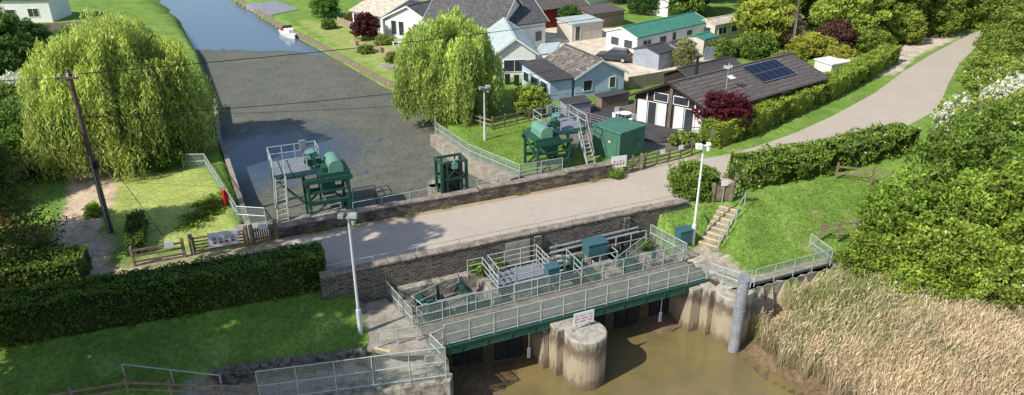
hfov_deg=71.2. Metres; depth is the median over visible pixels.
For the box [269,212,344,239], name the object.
roadside parapet wall
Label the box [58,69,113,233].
telegraph pole
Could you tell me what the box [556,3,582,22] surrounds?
garden shrub
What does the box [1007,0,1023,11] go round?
roadside shrub
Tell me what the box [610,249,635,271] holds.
sluice gate beam
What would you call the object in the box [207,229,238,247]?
sign board
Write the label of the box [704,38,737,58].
garden shrub
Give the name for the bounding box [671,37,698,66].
garden shrub
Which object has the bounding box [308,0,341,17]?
garden shrub
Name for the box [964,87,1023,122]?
roadside shrub
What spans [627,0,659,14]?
garden shrub
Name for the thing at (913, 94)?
road
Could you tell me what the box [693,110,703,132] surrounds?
door
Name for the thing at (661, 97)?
window
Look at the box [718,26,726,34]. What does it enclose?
window
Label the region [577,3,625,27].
garden shed
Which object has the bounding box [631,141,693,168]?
timber fence
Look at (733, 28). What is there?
window
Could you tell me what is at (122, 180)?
overhead wire
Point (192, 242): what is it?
timber gate
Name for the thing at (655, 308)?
flap gate
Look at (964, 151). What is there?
shrub
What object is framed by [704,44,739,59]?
panel fence
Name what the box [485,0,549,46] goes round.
white house
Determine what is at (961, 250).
hawthorn shrub
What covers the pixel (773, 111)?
hedge
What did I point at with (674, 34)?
door
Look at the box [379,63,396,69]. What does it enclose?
garden landing
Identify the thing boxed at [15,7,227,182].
weeping willow tree
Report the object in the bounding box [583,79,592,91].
window
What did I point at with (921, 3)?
broadleaf tree
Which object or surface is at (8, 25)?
broadleaf tree
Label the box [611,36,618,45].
window
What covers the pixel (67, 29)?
garden shrub
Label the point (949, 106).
roadside shrub
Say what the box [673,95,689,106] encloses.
window
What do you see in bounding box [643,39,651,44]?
window
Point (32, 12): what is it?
window
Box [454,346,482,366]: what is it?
flap gate
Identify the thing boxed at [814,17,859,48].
garden shrub
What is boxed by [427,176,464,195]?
concrete pier
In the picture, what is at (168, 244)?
sign board
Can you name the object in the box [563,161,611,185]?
roadside parapet wall
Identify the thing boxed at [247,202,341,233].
metal railing
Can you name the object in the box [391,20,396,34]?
window
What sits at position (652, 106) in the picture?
door
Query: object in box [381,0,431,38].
white bungalow
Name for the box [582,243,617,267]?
metal railing
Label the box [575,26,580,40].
door
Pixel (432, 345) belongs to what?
metal railing
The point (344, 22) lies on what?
panel fence
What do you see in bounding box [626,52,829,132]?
timber cabin
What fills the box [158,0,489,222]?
canal water
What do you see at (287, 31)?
motor boat
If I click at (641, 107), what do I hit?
door
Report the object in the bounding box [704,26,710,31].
window
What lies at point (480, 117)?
timber fence
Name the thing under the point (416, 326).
metal railing
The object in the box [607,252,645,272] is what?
gate slot
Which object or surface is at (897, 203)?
hawthorn shrub
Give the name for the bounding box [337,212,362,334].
lamp post
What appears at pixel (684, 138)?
garden shrub
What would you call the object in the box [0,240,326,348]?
hedge
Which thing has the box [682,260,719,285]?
bridge abutment wall
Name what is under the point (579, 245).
steel pipe
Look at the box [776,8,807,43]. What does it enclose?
garden shrub
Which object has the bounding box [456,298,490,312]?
sluice gate beam
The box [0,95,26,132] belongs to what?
garden shrub
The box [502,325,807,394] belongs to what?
river water
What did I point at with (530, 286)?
metal railing
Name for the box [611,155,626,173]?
sign board
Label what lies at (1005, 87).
roadside shrub
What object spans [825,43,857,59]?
garden shrub
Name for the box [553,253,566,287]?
access ladder
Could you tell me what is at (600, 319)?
flap gate
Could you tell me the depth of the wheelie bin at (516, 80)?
78.99 m
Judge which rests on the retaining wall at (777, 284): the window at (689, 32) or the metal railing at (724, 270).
the metal railing at (724, 270)
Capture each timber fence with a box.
[46,377,258,394]
[128,238,186,266]
[445,110,492,127]
[492,105,541,128]
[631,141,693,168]
[732,172,737,200]
[818,219,859,240]
[834,163,894,185]
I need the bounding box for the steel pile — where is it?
[728,275,750,352]
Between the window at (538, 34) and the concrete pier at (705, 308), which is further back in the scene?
the window at (538, 34)
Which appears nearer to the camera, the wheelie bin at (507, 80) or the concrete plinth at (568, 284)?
the concrete plinth at (568, 284)
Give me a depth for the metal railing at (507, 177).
52.92 m
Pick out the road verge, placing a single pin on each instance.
(422, 213)
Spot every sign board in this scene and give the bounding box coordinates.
[164,241,173,247]
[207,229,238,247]
[258,223,266,229]
[573,309,593,328]
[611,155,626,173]
[721,180,728,201]
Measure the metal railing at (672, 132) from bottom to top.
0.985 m
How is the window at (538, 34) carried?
in the white house at (529, 13)
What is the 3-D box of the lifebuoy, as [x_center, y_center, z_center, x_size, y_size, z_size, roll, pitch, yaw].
[-20.371,-0.083,50.841,0.289,1.100,0.996,-14,28,-28]
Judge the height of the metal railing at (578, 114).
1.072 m
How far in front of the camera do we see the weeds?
49.70 m
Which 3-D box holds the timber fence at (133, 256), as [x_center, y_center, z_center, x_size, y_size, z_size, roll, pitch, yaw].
[-21.600,3.414,43.713,3.007,1.530,0.184,-10,27,-21]
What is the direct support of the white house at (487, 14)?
on the ground at (164, 198)
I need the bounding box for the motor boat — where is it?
[278,25,296,38]
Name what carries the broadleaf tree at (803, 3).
on the ground at (164, 198)
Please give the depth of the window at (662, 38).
93.68 m
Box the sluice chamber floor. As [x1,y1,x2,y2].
[391,242,678,321]
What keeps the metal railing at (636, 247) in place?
on the sluice chamber floor
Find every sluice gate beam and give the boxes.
[415,293,433,320]
[426,298,433,314]
[435,284,439,299]
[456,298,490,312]
[457,283,472,301]
[498,278,545,292]
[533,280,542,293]
[569,256,573,274]
[574,255,598,280]
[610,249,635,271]
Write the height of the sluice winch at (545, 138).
5.900 m
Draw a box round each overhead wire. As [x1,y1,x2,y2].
[0,78,57,80]
[71,0,707,74]
[83,83,679,117]
[84,129,162,234]
[95,70,552,116]
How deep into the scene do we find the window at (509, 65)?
81.42 m
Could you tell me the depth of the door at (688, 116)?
64.43 m
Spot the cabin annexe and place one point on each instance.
(689, 70)
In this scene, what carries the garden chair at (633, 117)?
on the decking
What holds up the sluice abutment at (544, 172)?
on the ground at (164, 198)
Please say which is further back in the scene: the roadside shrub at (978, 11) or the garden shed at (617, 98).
the roadside shrub at (978, 11)
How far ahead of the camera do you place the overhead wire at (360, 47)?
53.30 m
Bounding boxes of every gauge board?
[527,347,530,357]
[658,302,661,321]
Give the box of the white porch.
[535,42,560,58]
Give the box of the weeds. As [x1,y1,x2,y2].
[304,179,597,233]
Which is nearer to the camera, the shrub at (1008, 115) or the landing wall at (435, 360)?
the landing wall at (435, 360)
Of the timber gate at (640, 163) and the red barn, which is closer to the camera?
the timber gate at (640, 163)
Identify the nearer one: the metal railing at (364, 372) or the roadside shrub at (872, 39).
the metal railing at (364, 372)
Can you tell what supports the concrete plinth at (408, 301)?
on the sluice chamber floor
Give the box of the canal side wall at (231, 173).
[213,98,250,227]
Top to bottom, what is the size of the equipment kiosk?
2.650 m
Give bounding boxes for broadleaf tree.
[0,5,34,47]
[0,32,32,75]
[666,0,710,14]
[729,0,796,40]
[736,0,807,10]
[799,0,817,20]
[808,0,895,34]
[873,0,929,21]
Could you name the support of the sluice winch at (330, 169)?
on the sluice abutment at (239, 227)
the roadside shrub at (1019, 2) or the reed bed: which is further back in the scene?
the roadside shrub at (1019, 2)
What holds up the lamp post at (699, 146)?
on the ground at (164, 198)
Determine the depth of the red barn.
107.34 m
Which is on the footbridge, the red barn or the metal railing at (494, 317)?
the metal railing at (494, 317)
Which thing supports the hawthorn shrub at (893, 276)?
on the ground at (164, 198)
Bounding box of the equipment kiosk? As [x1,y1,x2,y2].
[592,116,646,158]
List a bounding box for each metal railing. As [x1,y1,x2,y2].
[121,364,223,394]
[180,154,266,223]
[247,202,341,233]
[255,347,446,394]
[352,185,376,208]
[376,325,418,347]
[386,281,413,327]
[411,273,458,309]
[411,292,476,313]
[416,244,683,325]
[429,328,444,366]
[435,122,562,177]
[443,260,708,345]
[467,257,498,293]
[477,167,539,187]
[487,244,549,286]
[513,275,552,300]
[544,249,581,280]
[555,104,608,123]
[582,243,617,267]
[615,230,646,248]
[615,234,646,267]
[649,224,686,260]
[658,127,699,139]
[707,262,752,287]
[718,193,746,250]
[753,233,833,286]
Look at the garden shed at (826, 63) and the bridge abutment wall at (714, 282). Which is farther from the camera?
the garden shed at (826, 63)
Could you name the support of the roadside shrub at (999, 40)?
on the ground at (164, 198)
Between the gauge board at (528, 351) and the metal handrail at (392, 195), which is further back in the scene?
the metal handrail at (392, 195)
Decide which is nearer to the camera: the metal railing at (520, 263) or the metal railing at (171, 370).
the metal railing at (171, 370)
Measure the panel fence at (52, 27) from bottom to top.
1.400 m
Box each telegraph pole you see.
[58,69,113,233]
[791,0,800,43]
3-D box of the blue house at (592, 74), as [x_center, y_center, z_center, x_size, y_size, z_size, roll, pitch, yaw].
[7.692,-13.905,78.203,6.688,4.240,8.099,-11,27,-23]
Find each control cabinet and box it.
[543,261,560,291]
[581,235,608,262]
[674,225,694,244]
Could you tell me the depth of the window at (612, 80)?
75.97 m
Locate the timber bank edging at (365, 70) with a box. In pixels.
[236,0,436,133]
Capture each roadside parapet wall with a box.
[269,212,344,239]
[342,187,479,225]
[478,171,566,200]
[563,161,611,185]
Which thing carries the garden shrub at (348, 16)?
on the ground at (164, 198)
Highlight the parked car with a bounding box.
[595,47,632,62]
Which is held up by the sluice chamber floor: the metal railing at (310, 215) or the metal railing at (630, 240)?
the metal railing at (630, 240)
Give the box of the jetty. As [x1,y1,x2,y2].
[246,1,298,15]
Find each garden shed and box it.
[556,14,603,41]
[559,95,591,116]
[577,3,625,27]
[595,89,629,107]
[632,41,674,69]
[664,37,697,61]
[686,31,718,54]
[814,56,853,71]
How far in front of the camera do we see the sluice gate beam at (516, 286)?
44.17 m
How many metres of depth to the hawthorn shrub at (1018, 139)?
47.36 m
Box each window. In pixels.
[5,9,15,14]
[26,8,39,16]
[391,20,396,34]
[398,21,404,35]
[503,59,525,71]
[523,71,528,82]
[530,75,537,85]
[535,30,541,41]
[540,79,547,93]
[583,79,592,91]
[609,76,615,87]
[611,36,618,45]
[624,39,632,49]
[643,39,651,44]
[654,92,668,102]
[659,35,666,41]
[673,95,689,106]
[686,29,692,35]
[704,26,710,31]
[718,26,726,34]
[731,24,737,31]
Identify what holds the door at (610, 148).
in the equipment kiosk
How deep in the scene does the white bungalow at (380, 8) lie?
105.48 m
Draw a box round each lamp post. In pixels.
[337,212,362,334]
[478,85,490,139]
[692,142,710,244]
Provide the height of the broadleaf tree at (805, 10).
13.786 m
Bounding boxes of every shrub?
[0,11,52,52]
[0,68,31,88]
[0,81,32,113]
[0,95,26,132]
[0,124,59,181]
[44,24,83,54]
[81,200,102,219]
[138,136,188,171]
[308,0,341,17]
[320,17,336,29]
[343,12,352,21]
[349,11,380,38]
[355,43,373,54]
[372,34,393,44]
[383,51,395,62]
[508,82,552,116]
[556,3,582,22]
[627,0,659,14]
[664,159,722,202]
[667,129,702,147]
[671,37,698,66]
[691,89,757,126]
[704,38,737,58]
[736,32,780,60]
[770,50,808,61]
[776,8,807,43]
[784,32,840,56]
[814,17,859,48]
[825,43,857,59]
[834,229,898,282]
[849,167,966,261]
[852,20,888,38]
[852,28,897,56]
[874,215,1007,305]
[876,2,927,44]
[877,270,941,302]
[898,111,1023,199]
[914,0,969,37]
[930,90,981,135]
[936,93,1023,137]
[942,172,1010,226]
[951,0,1002,29]
[951,239,1023,319]
[954,65,1023,99]
[955,51,1020,86]
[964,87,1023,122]
[969,156,1023,268]
[972,28,1023,58]
[974,3,1023,43]
[978,71,1023,99]
[989,0,1010,13]
[989,130,1023,169]
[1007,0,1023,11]
[1008,54,1023,77]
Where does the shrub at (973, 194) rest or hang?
on the ground at (164, 198)
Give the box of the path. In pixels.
[363,298,432,355]
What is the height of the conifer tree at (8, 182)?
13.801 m
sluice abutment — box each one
[235,209,345,240]
[506,162,598,180]
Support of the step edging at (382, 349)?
on the path
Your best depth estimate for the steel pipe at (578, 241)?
48.32 m
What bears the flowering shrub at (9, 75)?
on the ground at (164, 198)
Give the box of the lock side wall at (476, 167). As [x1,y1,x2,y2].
[430,133,521,182]
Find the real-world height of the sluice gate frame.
3.000 m
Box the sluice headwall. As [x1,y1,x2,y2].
[446,302,649,367]
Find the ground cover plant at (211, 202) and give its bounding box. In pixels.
[173,189,236,232]
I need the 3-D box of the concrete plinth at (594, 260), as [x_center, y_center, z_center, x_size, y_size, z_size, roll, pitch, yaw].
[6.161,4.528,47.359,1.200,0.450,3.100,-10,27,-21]
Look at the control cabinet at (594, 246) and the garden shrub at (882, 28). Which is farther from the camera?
the garden shrub at (882, 28)
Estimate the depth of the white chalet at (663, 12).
115.53 m
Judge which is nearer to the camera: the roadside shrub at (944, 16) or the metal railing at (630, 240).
the metal railing at (630, 240)
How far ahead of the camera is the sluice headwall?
44.10 m
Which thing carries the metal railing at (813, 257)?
on the retaining wall at (777, 284)
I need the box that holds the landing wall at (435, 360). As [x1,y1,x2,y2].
[422,351,448,371]
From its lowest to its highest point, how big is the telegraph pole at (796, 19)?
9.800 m
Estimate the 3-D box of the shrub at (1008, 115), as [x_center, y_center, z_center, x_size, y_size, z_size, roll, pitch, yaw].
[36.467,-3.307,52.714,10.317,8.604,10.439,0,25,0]
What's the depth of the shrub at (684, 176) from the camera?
51.67 m
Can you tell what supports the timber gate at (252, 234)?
on the ground at (164, 198)
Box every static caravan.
[605,11,705,52]
[702,14,752,39]
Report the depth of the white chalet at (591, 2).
126.62 m
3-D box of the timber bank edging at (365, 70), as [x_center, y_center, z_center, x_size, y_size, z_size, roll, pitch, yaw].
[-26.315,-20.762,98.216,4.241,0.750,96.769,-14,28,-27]
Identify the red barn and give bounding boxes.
[536,0,589,28]
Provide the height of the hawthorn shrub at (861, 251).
3.822 m
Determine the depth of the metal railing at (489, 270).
44.08 m
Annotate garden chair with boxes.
[615,106,621,116]
[628,114,636,120]
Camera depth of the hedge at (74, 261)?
40.98 m
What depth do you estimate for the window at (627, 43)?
91.57 m
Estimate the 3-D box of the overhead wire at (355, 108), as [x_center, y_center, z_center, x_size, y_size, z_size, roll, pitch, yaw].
[-5.700,-7.551,54.013,46.156,3.630,0.030,-12,27,-24]
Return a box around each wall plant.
[468,260,488,278]
[494,258,508,271]
[608,168,625,179]
[635,237,652,250]
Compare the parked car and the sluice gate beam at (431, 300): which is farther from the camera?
the parked car
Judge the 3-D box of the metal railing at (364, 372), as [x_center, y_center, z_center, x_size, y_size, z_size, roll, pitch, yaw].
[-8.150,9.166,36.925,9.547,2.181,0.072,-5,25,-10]
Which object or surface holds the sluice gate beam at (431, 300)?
on the sluice gate beam at (419, 297)
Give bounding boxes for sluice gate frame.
[434,153,468,193]
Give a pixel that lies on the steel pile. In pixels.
(742, 291)
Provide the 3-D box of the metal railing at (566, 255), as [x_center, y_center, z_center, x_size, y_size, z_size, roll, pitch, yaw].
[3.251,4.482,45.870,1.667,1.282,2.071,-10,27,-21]
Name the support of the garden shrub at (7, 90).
on the ground at (164, 198)
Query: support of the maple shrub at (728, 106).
on the ground at (164, 198)
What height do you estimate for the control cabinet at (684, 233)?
1.420 m
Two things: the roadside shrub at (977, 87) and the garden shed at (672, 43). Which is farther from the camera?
the garden shed at (672, 43)
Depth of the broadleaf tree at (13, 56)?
74.97 m
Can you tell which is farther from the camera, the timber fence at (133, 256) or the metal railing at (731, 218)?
the metal railing at (731, 218)
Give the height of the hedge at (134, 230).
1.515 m
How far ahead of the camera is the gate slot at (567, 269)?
46.53 m
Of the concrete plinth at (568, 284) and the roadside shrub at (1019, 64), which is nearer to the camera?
the concrete plinth at (568, 284)
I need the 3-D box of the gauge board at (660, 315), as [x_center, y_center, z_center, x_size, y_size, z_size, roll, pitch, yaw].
[9.314,7.040,44.722,0.180,1.700,0.050,-10,27,-21]
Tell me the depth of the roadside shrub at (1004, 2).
111.44 m
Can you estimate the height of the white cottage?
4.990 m
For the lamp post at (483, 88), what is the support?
on the ground at (164, 198)
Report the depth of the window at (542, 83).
74.06 m
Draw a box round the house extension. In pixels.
[519,58,575,101]
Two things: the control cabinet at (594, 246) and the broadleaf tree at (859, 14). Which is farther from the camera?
the broadleaf tree at (859, 14)
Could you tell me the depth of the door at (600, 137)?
59.67 m
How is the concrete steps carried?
on the ground at (164, 198)
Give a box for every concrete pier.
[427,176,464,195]
[529,317,606,390]
[668,281,753,344]
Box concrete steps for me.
[698,204,739,249]
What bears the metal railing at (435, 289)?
on the sluice chamber floor
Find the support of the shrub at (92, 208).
on the ground at (164, 198)
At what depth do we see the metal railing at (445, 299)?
41.96 m
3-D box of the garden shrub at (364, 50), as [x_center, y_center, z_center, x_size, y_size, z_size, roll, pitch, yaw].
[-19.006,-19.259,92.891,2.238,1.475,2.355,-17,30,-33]
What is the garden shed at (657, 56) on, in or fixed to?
on the ground at (164, 198)
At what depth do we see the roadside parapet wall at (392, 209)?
49.82 m
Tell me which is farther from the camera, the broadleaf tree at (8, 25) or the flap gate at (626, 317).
the broadleaf tree at (8, 25)
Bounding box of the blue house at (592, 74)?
[544,43,628,96]
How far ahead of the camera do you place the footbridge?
42.71 m
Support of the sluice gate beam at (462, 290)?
on the sluice chamber floor
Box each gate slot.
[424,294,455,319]
[560,264,589,285]
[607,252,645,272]
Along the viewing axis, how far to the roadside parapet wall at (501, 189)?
52.79 m
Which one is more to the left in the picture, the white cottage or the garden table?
the white cottage
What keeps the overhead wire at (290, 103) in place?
attached to the telegraph pole at (94, 165)
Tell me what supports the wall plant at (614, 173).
attached to the roadside parapet wall at (585, 173)
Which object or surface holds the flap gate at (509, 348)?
attached to the sluice headwall
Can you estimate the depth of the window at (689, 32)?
97.14 m
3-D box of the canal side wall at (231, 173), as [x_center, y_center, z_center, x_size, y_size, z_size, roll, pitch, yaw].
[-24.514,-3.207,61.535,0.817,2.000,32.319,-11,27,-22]
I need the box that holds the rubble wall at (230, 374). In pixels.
[208,346,367,387]
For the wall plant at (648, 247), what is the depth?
49.37 m
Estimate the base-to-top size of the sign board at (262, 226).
0.380 m
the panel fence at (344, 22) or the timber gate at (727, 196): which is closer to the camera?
the timber gate at (727, 196)
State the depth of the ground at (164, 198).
49.14 m
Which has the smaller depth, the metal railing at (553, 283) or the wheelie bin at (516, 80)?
the metal railing at (553, 283)
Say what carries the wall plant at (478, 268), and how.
attached to the bridge parapet wall at (407, 275)
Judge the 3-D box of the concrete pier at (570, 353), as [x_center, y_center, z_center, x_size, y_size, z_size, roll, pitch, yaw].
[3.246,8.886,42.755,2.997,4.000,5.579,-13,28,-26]
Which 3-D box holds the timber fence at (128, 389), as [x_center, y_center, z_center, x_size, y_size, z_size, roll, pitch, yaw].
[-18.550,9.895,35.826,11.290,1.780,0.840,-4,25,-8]
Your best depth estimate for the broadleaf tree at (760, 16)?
93.46 m
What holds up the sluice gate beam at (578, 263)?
on the sluice chamber floor
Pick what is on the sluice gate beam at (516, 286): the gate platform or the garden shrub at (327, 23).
the gate platform
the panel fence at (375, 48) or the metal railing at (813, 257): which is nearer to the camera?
the metal railing at (813, 257)
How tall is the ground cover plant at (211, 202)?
1.247 m
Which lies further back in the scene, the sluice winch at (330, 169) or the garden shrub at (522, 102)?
the garden shrub at (522, 102)
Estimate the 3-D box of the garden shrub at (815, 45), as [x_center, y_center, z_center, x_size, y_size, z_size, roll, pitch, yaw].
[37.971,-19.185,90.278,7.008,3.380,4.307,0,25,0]
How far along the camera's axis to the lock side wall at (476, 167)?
58.69 m
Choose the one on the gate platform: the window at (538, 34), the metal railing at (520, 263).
the metal railing at (520, 263)
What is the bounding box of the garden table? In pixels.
[619,111,631,117]
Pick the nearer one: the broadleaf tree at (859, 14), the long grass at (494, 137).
the long grass at (494, 137)
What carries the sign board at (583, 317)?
on the concrete pier at (570, 353)
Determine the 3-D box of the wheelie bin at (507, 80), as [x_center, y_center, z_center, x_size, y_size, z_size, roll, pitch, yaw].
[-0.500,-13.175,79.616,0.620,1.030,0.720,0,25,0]
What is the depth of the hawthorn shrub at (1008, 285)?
41.60 m
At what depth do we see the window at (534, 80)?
76.03 m
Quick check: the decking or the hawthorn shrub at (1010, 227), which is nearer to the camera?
the hawthorn shrub at (1010, 227)
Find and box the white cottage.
[487,17,538,78]
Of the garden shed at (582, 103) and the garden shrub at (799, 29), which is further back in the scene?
the garden shrub at (799, 29)
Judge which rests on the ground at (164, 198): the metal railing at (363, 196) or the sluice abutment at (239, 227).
the sluice abutment at (239, 227)
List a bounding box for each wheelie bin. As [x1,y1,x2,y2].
[505,74,509,83]
[514,75,518,84]
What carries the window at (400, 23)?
in the white bungalow at (399, 22)
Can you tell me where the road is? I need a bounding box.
[150,31,982,269]
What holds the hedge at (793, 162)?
on the ground at (164, 198)
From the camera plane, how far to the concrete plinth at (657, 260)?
47.61 m
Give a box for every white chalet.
[586,0,617,4]
[639,0,690,16]
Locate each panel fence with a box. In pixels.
[34,20,103,32]
[337,17,352,26]
[350,39,394,53]
[628,70,670,89]
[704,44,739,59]
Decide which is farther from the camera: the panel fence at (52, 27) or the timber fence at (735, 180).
the panel fence at (52, 27)
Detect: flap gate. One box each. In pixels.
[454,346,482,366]
[495,336,522,359]
[594,314,604,326]
[614,305,639,328]
[648,297,669,316]
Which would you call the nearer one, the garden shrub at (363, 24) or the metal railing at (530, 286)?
the metal railing at (530, 286)
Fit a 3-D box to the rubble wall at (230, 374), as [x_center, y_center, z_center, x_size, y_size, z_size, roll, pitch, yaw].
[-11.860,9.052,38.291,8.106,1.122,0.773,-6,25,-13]
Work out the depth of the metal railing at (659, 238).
48.69 m
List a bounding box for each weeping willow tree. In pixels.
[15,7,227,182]
[389,5,506,128]
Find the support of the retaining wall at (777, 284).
on the ground at (164, 198)
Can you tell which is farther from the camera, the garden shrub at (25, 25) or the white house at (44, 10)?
the white house at (44, 10)
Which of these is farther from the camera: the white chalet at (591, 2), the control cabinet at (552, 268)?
the white chalet at (591, 2)
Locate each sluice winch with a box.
[266,139,352,221]
[521,104,595,173]
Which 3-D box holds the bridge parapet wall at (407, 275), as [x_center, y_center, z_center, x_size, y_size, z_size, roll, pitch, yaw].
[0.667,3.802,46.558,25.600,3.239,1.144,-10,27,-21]
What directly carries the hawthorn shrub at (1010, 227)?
on the ground at (164, 198)
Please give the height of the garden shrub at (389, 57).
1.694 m
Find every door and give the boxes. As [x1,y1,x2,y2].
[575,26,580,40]
[594,130,605,155]
[605,134,616,157]
[636,99,645,121]
[646,101,657,124]
[656,103,666,126]
[672,31,676,39]
[672,106,684,129]
[683,108,693,130]
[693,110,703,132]
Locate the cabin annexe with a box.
[659,55,740,83]
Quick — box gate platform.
[488,262,543,286]
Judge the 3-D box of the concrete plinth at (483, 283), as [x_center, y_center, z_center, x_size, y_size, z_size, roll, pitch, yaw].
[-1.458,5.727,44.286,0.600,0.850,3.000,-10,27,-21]
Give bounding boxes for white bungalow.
[348,0,421,33]
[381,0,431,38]
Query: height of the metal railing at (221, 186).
1.341 m
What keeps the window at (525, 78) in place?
in the house extension
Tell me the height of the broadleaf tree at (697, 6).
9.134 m
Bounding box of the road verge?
[90,178,613,278]
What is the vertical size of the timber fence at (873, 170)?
1.680 m
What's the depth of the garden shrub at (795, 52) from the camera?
85.38 m
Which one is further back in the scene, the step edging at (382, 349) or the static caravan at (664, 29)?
the static caravan at (664, 29)
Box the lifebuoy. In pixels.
[220,187,228,205]
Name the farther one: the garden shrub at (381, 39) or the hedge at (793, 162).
the garden shrub at (381, 39)
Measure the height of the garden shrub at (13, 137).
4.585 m
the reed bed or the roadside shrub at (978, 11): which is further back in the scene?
the roadside shrub at (978, 11)
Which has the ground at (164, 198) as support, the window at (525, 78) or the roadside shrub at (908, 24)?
the roadside shrub at (908, 24)
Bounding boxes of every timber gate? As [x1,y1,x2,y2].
[187,225,249,254]
[248,219,278,244]
[624,153,642,172]
[711,182,733,202]
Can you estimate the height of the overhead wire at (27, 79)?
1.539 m
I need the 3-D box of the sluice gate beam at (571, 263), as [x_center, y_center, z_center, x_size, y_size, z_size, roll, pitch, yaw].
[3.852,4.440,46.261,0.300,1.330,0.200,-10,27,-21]
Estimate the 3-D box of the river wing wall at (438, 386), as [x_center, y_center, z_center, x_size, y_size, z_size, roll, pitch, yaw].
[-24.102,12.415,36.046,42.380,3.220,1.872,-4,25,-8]
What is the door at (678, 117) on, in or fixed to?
in the timber cabin
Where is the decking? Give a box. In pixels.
[551,104,681,142]
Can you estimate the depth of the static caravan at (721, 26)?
99.31 m
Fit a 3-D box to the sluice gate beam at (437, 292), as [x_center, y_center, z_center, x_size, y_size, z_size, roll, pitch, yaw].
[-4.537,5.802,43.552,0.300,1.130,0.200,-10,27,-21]
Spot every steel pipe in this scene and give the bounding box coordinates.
[549,226,638,248]
[550,231,638,253]
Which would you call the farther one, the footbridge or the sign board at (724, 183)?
the sign board at (724, 183)
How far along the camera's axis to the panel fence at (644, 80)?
78.61 m
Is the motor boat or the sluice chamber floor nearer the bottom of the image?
the sluice chamber floor
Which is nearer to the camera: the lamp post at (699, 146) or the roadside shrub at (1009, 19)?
the lamp post at (699, 146)
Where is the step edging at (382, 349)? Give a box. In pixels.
[374,347,390,351]
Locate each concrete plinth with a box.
[394,298,425,323]
[477,274,501,305]
[540,265,572,289]
[587,255,624,277]
[639,249,670,266]
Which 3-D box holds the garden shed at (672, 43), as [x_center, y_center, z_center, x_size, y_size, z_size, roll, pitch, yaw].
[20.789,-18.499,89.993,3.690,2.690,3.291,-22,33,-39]
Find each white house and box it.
[0,0,71,21]
[422,0,522,29]
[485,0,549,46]
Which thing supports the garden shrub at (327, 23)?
on the ground at (164, 198)
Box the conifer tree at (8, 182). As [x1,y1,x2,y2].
[0,134,72,283]
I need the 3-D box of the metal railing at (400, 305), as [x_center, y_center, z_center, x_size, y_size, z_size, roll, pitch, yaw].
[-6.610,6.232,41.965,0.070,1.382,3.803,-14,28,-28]
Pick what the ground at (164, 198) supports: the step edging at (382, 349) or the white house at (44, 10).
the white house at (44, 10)
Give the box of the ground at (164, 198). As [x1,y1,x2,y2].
[0,0,997,394]
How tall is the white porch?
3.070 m
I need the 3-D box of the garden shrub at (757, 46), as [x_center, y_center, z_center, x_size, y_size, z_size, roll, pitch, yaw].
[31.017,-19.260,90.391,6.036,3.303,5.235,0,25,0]
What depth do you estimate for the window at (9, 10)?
110.39 m
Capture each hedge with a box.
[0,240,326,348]
[0,244,92,292]
[123,209,149,256]
[698,43,902,148]
[723,121,922,191]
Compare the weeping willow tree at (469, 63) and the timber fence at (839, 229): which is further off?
the weeping willow tree at (469, 63)
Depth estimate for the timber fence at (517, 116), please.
66.96 m
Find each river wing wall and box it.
[263,368,452,394]
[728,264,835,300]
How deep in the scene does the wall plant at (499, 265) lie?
45.64 m
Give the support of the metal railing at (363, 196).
on the roadside parapet wall at (392, 209)
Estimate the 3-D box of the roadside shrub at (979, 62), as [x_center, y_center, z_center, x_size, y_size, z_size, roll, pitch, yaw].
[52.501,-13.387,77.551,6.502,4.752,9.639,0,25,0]
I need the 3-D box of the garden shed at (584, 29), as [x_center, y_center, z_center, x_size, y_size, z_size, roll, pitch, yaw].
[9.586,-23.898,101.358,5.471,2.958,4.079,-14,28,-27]
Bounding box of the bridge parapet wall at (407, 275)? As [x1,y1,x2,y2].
[319,198,687,302]
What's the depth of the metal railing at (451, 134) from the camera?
57.15 m
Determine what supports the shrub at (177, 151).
on the ground at (164, 198)
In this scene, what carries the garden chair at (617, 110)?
on the decking
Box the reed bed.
[747,257,1023,394]
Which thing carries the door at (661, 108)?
in the timber cabin
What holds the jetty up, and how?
on the ground at (164, 198)
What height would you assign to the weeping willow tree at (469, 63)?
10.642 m
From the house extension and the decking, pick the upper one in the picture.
the house extension
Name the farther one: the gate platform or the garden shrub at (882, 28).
the garden shrub at (882, 28)
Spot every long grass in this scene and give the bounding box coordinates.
[458,118,589,166]
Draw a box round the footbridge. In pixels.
[418,261,707,355]
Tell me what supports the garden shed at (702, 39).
on the ground at (164, 198)
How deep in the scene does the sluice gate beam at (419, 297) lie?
42.99 m
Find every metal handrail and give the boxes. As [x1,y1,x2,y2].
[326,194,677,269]
[352,187,436,205]
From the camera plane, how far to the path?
40.41 m

